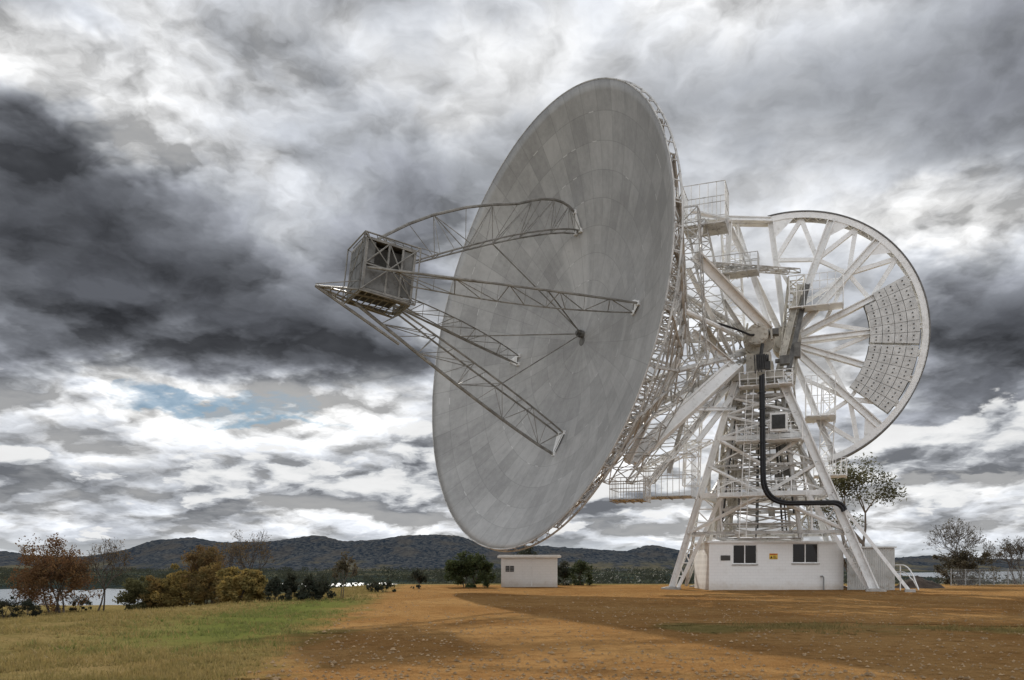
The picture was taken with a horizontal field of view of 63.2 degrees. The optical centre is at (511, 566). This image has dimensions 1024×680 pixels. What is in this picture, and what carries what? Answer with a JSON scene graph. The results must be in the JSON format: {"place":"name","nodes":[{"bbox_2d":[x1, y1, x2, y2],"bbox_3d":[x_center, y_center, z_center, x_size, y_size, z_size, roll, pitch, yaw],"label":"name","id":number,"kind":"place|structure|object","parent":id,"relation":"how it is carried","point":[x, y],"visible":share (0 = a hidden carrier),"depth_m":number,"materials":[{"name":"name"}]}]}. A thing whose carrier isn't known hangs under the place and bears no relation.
{"place":"outdoors","nodes":[
{"label":"outdoors","id":0,"kind":"place"},
{"bbox_2d":[0,589,141,604],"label":"lake","id":1,"kind":"structure","parent":0,"point":[110,594],"depth_m":286.23,"materials":[{"name":"grey liquid"}]},
{"bbox_2d":[282,583,381,585],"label":"lake","id":2,"kind":"structure","parent":0,"point":[348,584],"depth_m":477.69,"materials":[{"name":"grey liquid"}]},
{"bbox_2d":[0,571,1023,679],"bbox_3d":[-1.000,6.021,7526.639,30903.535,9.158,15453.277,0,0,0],"label":"ground","id":3,"kind":"structure","parent":0,"point":[301,638],"depth_m":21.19,"materials":[{"name":"green plant"}]},
{"bbox_2d":[0,596,22,617],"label":"shrub","id":4,"kind":"object","parent":3,"relation":"on","point":[4,604],"visible":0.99,"depth_m":63.38,"materials":[{"name":"green plant"}]},
{"bbox_2d":[14,598,42,616],"bbox_3d":[-36.965,3.212,63.656,2.229,1.615,1.793,0,0,42],"label":"shrub","id":5,"kind":"object","parent":3,"relation":"on","point":[28,604],"visible":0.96,"depth_m":63.40,"materials":[{"name":"green plant"}]},
{"bbox_2d":[4,533,103,612],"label":"tree","id":6,"kind":"object","parent":3,"relation":"on","point":[60,568],"visible":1,"depth_m":68.07,"materials":[{"name":"brown plant"}]},
{"bbox_2d":[68,595,92,610],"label":"shrub","id":7,"kind":"object","parent":3,"relation":"on","point":[83,603],"visible":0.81,"depth_m":71.45,"materials":[{"name":"green plant"}]},
{"bbox_2d":[75,538,134,610],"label":"bare tree","id":8,"kind":"object","parent":3,"relation":"on","point":[112,556],"visible":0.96,"depth_m":71.55,"materials":[{"name":"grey plant"}]},
{"bbox_2d":[112,576,162,609],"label":"bush","id":9,"kind":"object","parent":3,"relation":"on","point":[134,589],"visible":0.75,"depth_m":70.47,"materials":[{"name":"green plant"}]},
{"bbox_2d":[137,571,187,608],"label":"bush","id":10,"kind":"object","parent":3,"relation":"on","point":[152,586],"visible":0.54,"depth_m":70.55,"materials":[{"name":"brown plant"}]},
{"bbox_2d":[145,563,212,606],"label":"bush","id":11,"kind":"object","parent":3,"relation":"on","point":[173,581],"visible":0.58,"depth_m":70.26,"materials":[{"name":"brown plant"}]},
{"bbox_2d":[17,593,370,660],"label":"green grass","id":12,"kind":"structure","parent":3,"relation":"on","point":[277,613],"depth_m":22.38,"materials":[{"name":"green plant"}]},
{"bbox_2d":[181,542,228,603],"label":"tree","id":13,"kind":"object","parent":3,"relation":"on","point":[198,559],"visible":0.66,"depth_m":71.02,"materials":[{"name":"brown plant"}]},
{"bbox_2d":[181,562,238,603],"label":"bush","id":14,"kind":"object","parent":3,"relation":"on","point":[200,586],"visible":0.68,"depth_m":67.29,"materials":[{"name":"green plant"}]},
{"bbox_2d":[215,566,272,602],"bbox_3d":[-14.584,1.043,45.573,3.602,2.186,3.744,0,0,0],"label":"bush","id":15,"kind":"object","parent":3,"relation":"on","point":[248,584],"visible":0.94,"depth_m":44.79,"materials":[{"name":"plant"}]},
{"bbox_2d":[214,529,275,572],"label":"bare tree","id":16,"kind":"object","parent":3,"relation":"on","point":[233,548],"visible":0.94,"depth_m":70.86,"materials":[{"name":"grey plant"}]},
{"bbox_2d":[263,575,292,600],"bbox_3d":[-11.831,1.158,42.013,1.415,1.448,1.114,0,0,-20],"label":"shrub","id":17,"kind":"object","parent":3,"relation":"on","point":[274,585],"visible":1,"depth_m":41.74,"materials":[{"name":"green plant"}]},
{"bbox_2d":[282,572,298,597],"bbox_3d":[-11.200,1.046,42.598,1.164,1.599,1.142,0,0,0],"label":"shrub","id":18,"kind":"object","parent":3,"relation":"on","point":[289,584],"visible":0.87,"depth_m":42.42,"materials":[{"name":"green plant"}]},
{"bbox_2d":[285,573,335,599],"bbox_3d":[-9.971,1.071,41.574,2.078,1.504,1.972,0,0,22],"label":"shrub","id":19,"kind":"object","parent":3,"relation":"on","point":[318,588],"visible":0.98,"depth_m":41.33,"materials":[{"name":"green plant"}]},
{"bbox_2d":[331,551,358,597],"bbox_3d":[-8.630,0.469,43.251,1.490,2.578,0.915,0,0,17],"label":"bare tree","id":20,"kind":"object","parent":3,"relation":"on","point":[343,565],"visible":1,"depth_m":43.14,"materials":[{"name":"grey plant"}]},
{"bbox_2d":[366,578,395,591],"bbox_3d":[-8.207,1.225,51.495,1.834,1.066,1.305,0,0,27],"label":"shrub","id":21,"kind":"object","parent":3,"relation":"on","point":[376,586],"visible":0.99,"depth_m":51.51,"materials":[{"name":"green plant"}]},
{"bbox_2d":[410,567,426,588],"bbox_3d":[-6.654,0.889,59.609,1.222,1.705,1.217,0,0,38],"label":"shrub","id":22,"kind":"object","parent":3,"relation":"on","point":[419,576],"visible":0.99,"depth_m":59.51,"materials":[{"name":"green plant"}]},
{"bbox_2d":[443,550,495,587],"bbox_3d":[-3.197,0.236,62.910,4.136,2.993,4.292,0,0,0],"label":"tree","id":23,"kind":"object","parent":3,"relation":"on","point":[463,566],"visible":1,"depth_m":62.18,"materials":[{"name":"green plant"}]},
{"bbox_2d":[0,566,1023,595],"bbox_3d":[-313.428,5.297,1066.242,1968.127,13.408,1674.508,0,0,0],"label":"distant trees","id":24,"kind":"object","parent":3,"relation":"on","point":[123,577],"visible":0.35,"depth_m":589.07,"materials":[{"name":"green plant"}]},
{"bbox_2d":[512,546,538,554],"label":"tree","id":25,"kind":"object","parent":3,"relation":"on","point":[527,551],"visible":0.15,"depth_m":71.30,"materials":[{"name":"green plant"}]},
{"bbox_2d":[557,559,569,584],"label":"shrub","id":26,"kind":"object","parent":3,"relation":"on","point":[562,568],"visible":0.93,"depth_m":71.44,"materials":[{"name":"green plant"}]},
{"bbox_2d":[562,559,593,584],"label":"shrub","id":27,"kind":"object","parent":3,"relation":"on","point":[580,569],"visible":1,"depth_m":71.36,"materials":[{"name":"green plant"}]},
{"bbox_2d":[229,584,1023,679],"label":"gravel yard","id":28,"kind":"structure","parent":3,"relation":"on","point":[772,659],"depth_m":18.76,"materials":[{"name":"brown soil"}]},
{"bbox_2d":[497,555,560,586],"bbox_3d":[1.350,0.495,66.500,4.960,2.810,3.600,0,0,0],"label":"hut","id":29,"kind":"object","parent":28,"relation":"on","point":[528,570],"visible":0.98,"depth_m":65.00,"materials":[{"name":"white paint"}]},
{"bbox_2d":[315,77,930,591],"bbox_3d":[8.871,-13.624,52.786,35.211,30.786,26.609,0,0,18],"label":"radio telescope","id":30,"kind":"object","parent":28,"relation":"on","point":[559,293],"visible":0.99,"depth_m":55.36,"materials":[{"name":"paint"}]},
{"bbox_2d":[694,541,918,589],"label":"control building","id":31,"kind":"structure","parent":28,"relation":"on","point":[768,565],"depth_m":56.60,"materials":[{"name":"white paint"}]},
{"bbox_2d":[732,544,757,564],"bbox_3d":[15.848,-0.793,56.630,1.774,1.418,0.200,0,0,0],"label":"window","id":32,"kind":"structure","parent":31,"relation":"in","point":[744,554],"depth_m":56.69,"materials":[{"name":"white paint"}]},
{"bbox_2d":[791,543,819,563],"bbox_3d":[19.962,-0.869,56.630,1.905,1.440,0.200,0,0,0],"label":"window","id":33,"kind":"structure","parent":31,"relation":"in","point":[802,553],"depth_m":56.69,"materials":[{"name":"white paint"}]},
{"bbox_2d":[895,576,944,588],"bbox_3d":[30.176,1.162,61.800,4.600,1.003,3.600,0,0,0],"label":"dirt mound","id":34,"kind":"object","parent":28,"relation":"on","point":[922,582],"visible":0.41,"depth_m":61.02,"materials":[{"name":"soil"}]},
{"bbox_2d":[950,568,1023,585],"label":"chain link fence","id":35,"kind":"object","parent":28,"relation":"on","point":[994,578],"visible":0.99,"depth_m":70.27,"materials":[{"name":"grey metal"}]},
{"bbox_2d":[800,452,906,545],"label":"gum tree","id":36,"kind":"object","parent":3,"relation":"on","point":[840,484],"visible":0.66,"depth_m":70.78,"materials":[{"name":"green plant"}]},
{"bbox_2d":[922,516,997,584],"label":"tree","id":37,"kind":"object","parent":3,"relation":"on","point":[957,535],"visible":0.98,"depth_m":71.62,"materials":[{"name":"grey plant"}]},
{"bbox_2d":[932,546,1000,584],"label":"shrub","id":38,"kind":"object","parent":3,"relation":"on","point":[963,561],"visible":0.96,"depth_m":70.99,"materials":[{"name":"green plant"}]},
{"bbox_2d":[987,535,1023,584],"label":"bare tree","id":39,"kind":"object","parent":3,"relation":"on","point":[1019,549],"visible":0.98,"depth_m":71.76,"materials":[{"name":"grey plant"}]},
{"bbox_2d":[0,534,1023,570],"bbox_3d":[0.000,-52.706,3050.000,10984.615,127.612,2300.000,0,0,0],"label":"hills","id":40,"kind":"structure","parent":0,"point":[432,551],"depth_m":2484.79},
{"bbox_2d":[0,0,1023,558],"label":"sky","id":41,"kind":"structure","parent":0,"point":[180,180],"materials":[{"name":"grey"}]},
{"bbox_2d":[899,571,1023,581],"bbox_3d":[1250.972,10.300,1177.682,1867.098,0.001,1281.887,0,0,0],"label":"lake","id":42,"kind":"structure","parent":0,"point":[930,574],"depth_m":1079.37,"materials":[{"name":"grey liquid"}]}
]}

